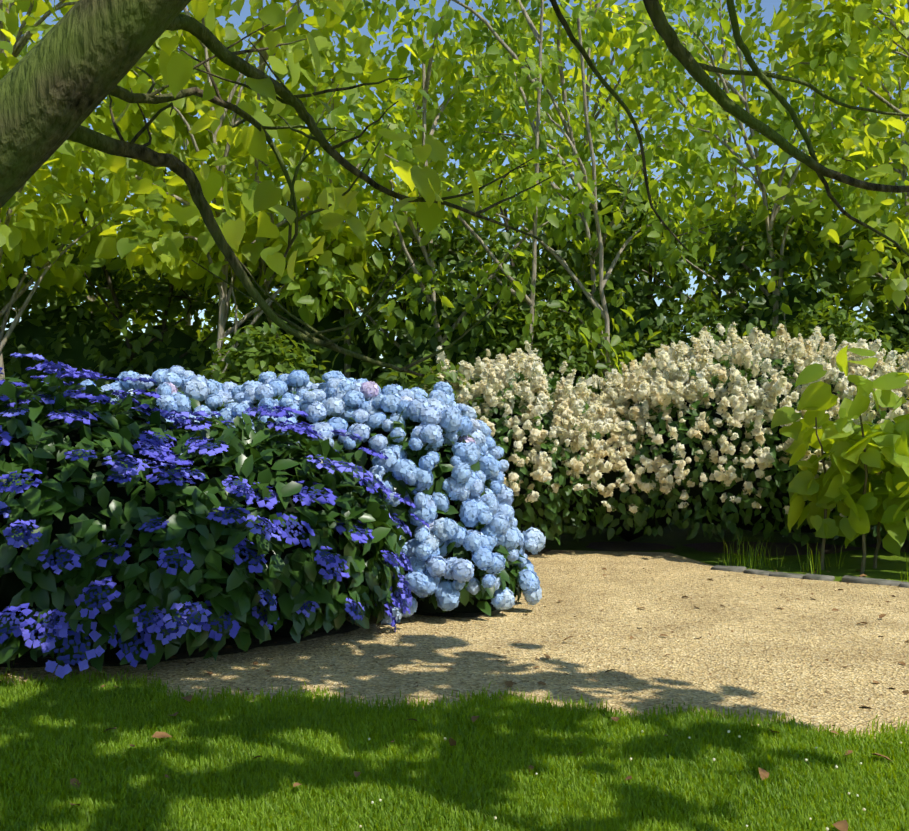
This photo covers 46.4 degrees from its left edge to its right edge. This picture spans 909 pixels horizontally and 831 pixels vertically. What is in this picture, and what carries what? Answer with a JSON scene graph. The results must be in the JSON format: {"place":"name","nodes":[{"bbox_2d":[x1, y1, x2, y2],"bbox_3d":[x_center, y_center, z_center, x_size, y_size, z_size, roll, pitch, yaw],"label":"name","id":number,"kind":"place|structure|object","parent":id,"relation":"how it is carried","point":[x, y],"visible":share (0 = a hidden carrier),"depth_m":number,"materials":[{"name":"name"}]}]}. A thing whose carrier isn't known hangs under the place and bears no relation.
{"place":"outdoors","nodes":[
{"label":"outdoors","id":0,"kind":"place"},
{"bbox_2d":[0,550,908,741],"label":"gravel path","id":1,"kind":"structure","parent":0,"point":[867,654],"depth_m":7.23,"materials":[{"name":"beige gravel"}]},
{"bbox_2d":[0,605,496,667],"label":"soil bed","id":2,"kind":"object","parent":1,"relation":"on","point":[24,661],"visible":0.06,"depth_m":7.35,"materials":[{"name":"brown soil"}]},
{"bbox_2d":[0,372,405,671],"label":"hydrangea","id":3,"kind":"object","parent":2,"relation":"on","point":[371,580],"depth_m":6.98,"materials":[{"name":"green plant"}]},
{"bbox_2d":[0,352,429,677],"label":"hydrangea flowers","id":4,"kind":"object","parent":3,"relation":"attached to","point":[62,627],"visible":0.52,"depth_m":6.89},
{"bbox_2d":[101,385,527,616],"bbox_3d":[-1.536,0.645,9.584,4.307,1.948,2.845,0,0,-1],"label":"hydrangea","id":5,"kind":"object","parent":2,"relation":"on","point":[359,458],"depth_m":8.57,"materials":[{"name":"green plant"}]},
{"bbox_2d":[80,365,545,624],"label":"hydrangea flowers","id":6,"kind":"object","parent":5,"relation":"attached to","point":[492,509],"visible":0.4,"depth_m":8.63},
{"bbox_2d":[0,567,908,830],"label":"dead leaves","id":7,"kind":"object","parent":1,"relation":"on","point":[842,825],"visible":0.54,"depth_m":5.45,"materials":[{"name":"brown plant"}]},
{"bbox_2d":[2,0,908,367],"label":"sky","id":8,"kind":"structure","parent":0,"point":[767,5],"materials":[{"name":"blue"}]},
{"bbox_2d":[7,519,908,830],"bbox_3d":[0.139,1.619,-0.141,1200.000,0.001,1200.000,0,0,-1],"label":"ground","id":9,"kind":"structure","parent":0,"point":[891,567],"depth_m":12.44,"materials":[{"name":"green plant"}]},
{"bbox_2d":[2,28,37,263],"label":"tree leaves","id":10,"kind":"object","parent":9,"relation":"on","point":[26,188],"visible":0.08,"depth_m":18.29,"materials":[{"name":"green plant"}]},
{"bbox_2d":[1,0,39,215],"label":"tree leaves","id":11,"kind":"object","parent":9,"relation":"on","point":[22,6],"visible":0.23,"depth_m":14.98,"materials":[{"name":"green plant"}]},
{"bbox_2d":[6,9,131,339],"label":"tree leaves","id":12,"kind":"object","parent":9,"relation":"on","point":[108,222],"depth_m":26.17,"materials":[{"name":"green plant"}]},
{"bbox_2d":[0,0,221,379],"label":"tree leaves","id":13,"kind":"object","parent":9,"relation":"on","point":[16,245],"depth_m":14.17,"materials":[{"name":"green plant"}]},
{"bbox_2d":[9,13,239,332],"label":"tree leaves","id":14,"kind":"object","parent":9,"relation":"on","point":[23,53],"depth_m":19.00,"materials":[{"name":"green plant"}]},
{"bbox_2d":[24,32,286,348],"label":"tree leaves","id":15,"kind":"object","parent":9,"relation":"on","point":[213,298],"depth_m":24.50,"materials":[{"name":"green plant"}]},
{"bbox_2d":[21,0,315,358],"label":"tree leaves","id":16,"kind":"object","parent":9,"relation":"on","point":[87,213],"depth_m":17.88,"materials":[{"name":"green plant"}]},
{"bbox_2d":[1,0,407,378],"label":"tree leaves","id":17,"kind":"object","parent":9,"relation":"on","point":[172,260],"depth_m":14.17,"materials":[{"name":"green plant"}]},
{"bbox_2d":[164,39,406,344],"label":"tree leaves","id":18,"kind":"object","parent":9,"relation":"on","point":[240,316],"depth_m":25.75,"materials":[{"name":"green plant"}]},
{"bbox_2d":[111,0,485,377],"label":"tree leaves","id":19,"kind":"object","parent":9,"relation":"on","point":[360,69],"depth_m":14.58,"materials":[{"name":"green plant"}]},
{"bbox_2d":[1,132,716,371],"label":"tree trunks","id":20,"kind":"object","parent":9,"relation":"on","point":[164,321],"visible":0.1,"depth_m":15.60,"materials":[{"name":"brown plant"}]},
{"bbox_2d":[235,0,620,365],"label":"tree leaves","id":21,"kind":"object","parent":9,"relation":"on","point":[473,33],"depth_m":13.96,"materials":[{"name":"green plant"}]},
{"bbox_2d":[281,1,583,354],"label":"tree leaves","id":22,"kind":"object","parent":9,"relation":"on","point":[454,176],"depth_m":19.07,"materials":[{"name":"green plant"}]},
{"bbox_2d":[0,181,908,514],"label":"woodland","id":23,"kind":"object","parent":9,"relation":"on","point":[142,301],"depth_m":15.42,"materials":[{"name":"green plant"}]},
{"bbox_2d":[0,0,908,376],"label":"tree","id":24,"kind":"object","parent":9,"relation":"on","point":[62,78],"depth_m":4.92,"materials":[{"name":"brown plant"}]},
{"bbox_2d":[110,0,482,280],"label":"tree leaves","id":25,"kind":"object","parent":24,"relation":"attached to","point":[177,70],"visible":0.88,"depth_m":5.64,"materials":[{"name":"green plant"}]},
{"bbox_2d":[0,661,908,830],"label":"lawn","id":26,"kind":"structure","parent":9,"relation":"on","point":[683,782],"depth_m":4.80,"materials":[{"name":"green plant"}]},
{"bbox_2d":[359,730,901,830],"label":"clover heads","id":27,"kind":"object","parent":26,"relation":"on","point":[642,731],"visible":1,"depth_m":4.59,"materials":[{"name":"plant"}]},
{"bbox_2d":[402,8,686,352],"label":"tree leaves","id":28,"kind":"object","parent":9,"relation":"on","point":[456,155],"depth_m":23.73,"materials":[{"name":"green plant"}]},
{"bbox_2d":[199,294,908,534],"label":"understory","id":29,"kind":"object","parent":9,"relation":"on","point":[252,362],"depth_m":13.95,"materials":[{"name":"green plant"}]},
{"bbox_2d":[376,0,752,536],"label":"tree leaves","id":30,"kind":"object","parent":9,"relation":"on","point":[525,44],"depth_m":14.31,"materials":[{"name":"green plant"}]},
{"bbox_2d":[436,0,770,316],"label":"tree leaves","id":31,"kind":"object","parent":9,"relation":"on","point":[630,102],"depth_m":18.30,"materials":[{"name":"green plant"}]},
{"bbox_2d":[488,66,729,336],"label":"tree leaves","id":32,"kind":"object","parent":9,"relation":"on","point":[643,116],"depth_m":25.95,"materials":[{"name":"green plant"}]},
{"bbox_2d":[453,347,908,546],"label":"leaves","id":33,"kind":"object","parent":9,"relation":"on","point":[555,506],"depth_m":12.07,"materials":[{"name":"green plant"}]},
{"bbox_2d":[423,321,908,517],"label":"hydrangea flowers","id":34,"kind":"object","parent":33,"relation":"attached to","point":[643,381],"visible":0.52,"depth_m":12.01,"materials":[{"name":"beige plant"}]},
{"bbox_2d":[525,540,908,555],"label":"grass strip","id":35,"kind":"object","parent":9,"relation":"on","point":[720,547],"visible":0.62,"depth_m":12.92,"materials":[{"name":"green plant"}]},
{"bbox_2d":[594,0,875,317],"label":"tree leaves","id":36,"kind":"object","parent":9,"relation":"on","point":[748,21],"depth_m":19.59,"materials":[{"name":"green plant"}]},
{"bbox_2d":[568,0,908,349],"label":"tree leaves","id":37,"kind":"object","parent":9,"relation":"on","point":[847,68],"depth_m":15.10,"materials":[{"name":"green plant"}]},
{"bbox_2d":[706,0,908,309],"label":"tree leaves","id":38,"kind":"object","parent":9,"relation":"on","point":[852,14],"depth_m":15.25,"materials":[{"name":"green plant"}]},
{"bbox_2d":[711,565,908,587],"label":"kerb stones","id":39,"kind":"object","parent":9,"relation":"on","point":[850,579],"visible":0.94,"depth_m":10.45,"materials":[{"name":"grey stone"}]},
{"bbox_2d":[718,536,908,579],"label":"grass tufts","id":40,"kind":"object","parent":9,"relation":"on","point":[750,560],"visible":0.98,"depth_m":11.27,"materials":[{"name":"green plant"}]},
{"bbox_2d":[724,0,907,320],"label":"tree leaves","id":41,"kind":"object","parent":9,"relation":"on","point":[755,87],"depth_m":24.27,"materials":[{"name":"green plant"}]},
{"bbox_2d":[727,0,908,333],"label":"tree leaves","id":42,"kind":"object","parent":9,"relation":"on","point":[885,63],"depth_m":20.16,"materials":[{"name":"green plant"}]},
{"bbox_2d":[771,345,908,573],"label":"leafy shrub","id":43,"kind":"object","parent":9,"relation":"on","point":[885,499],"depth_m":10.83,"materials":[{"name":"green plant"}]},
{"bbox_2d":[837,41,902,213],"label":"tree leaves","id":44,"kind":"object","parent":9,"relation":"on","point":[894,93],"depth_m":25.23,"materials":[{"name":"green plant"}]},
{"bbox_2d":[839,71,908,322],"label":"tree leaves","id":45,"kind":"object","parent":9,"relation":"on","point":[886,139],"depth_m":21.13,"materials":[{"name":"green plant"}]},
{"bbox_2d":[88,566,906,727],"bbox_3d":[1.152,1.610,8.219,8.686,0.068,6.310,0,0,-1],"label":"fallen leaf","id":46,"kind":"object","parent":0,"point":[598,649],"visible":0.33,"depth_m":7.55,"materials":[{"name":"brown plant"}]}
]}

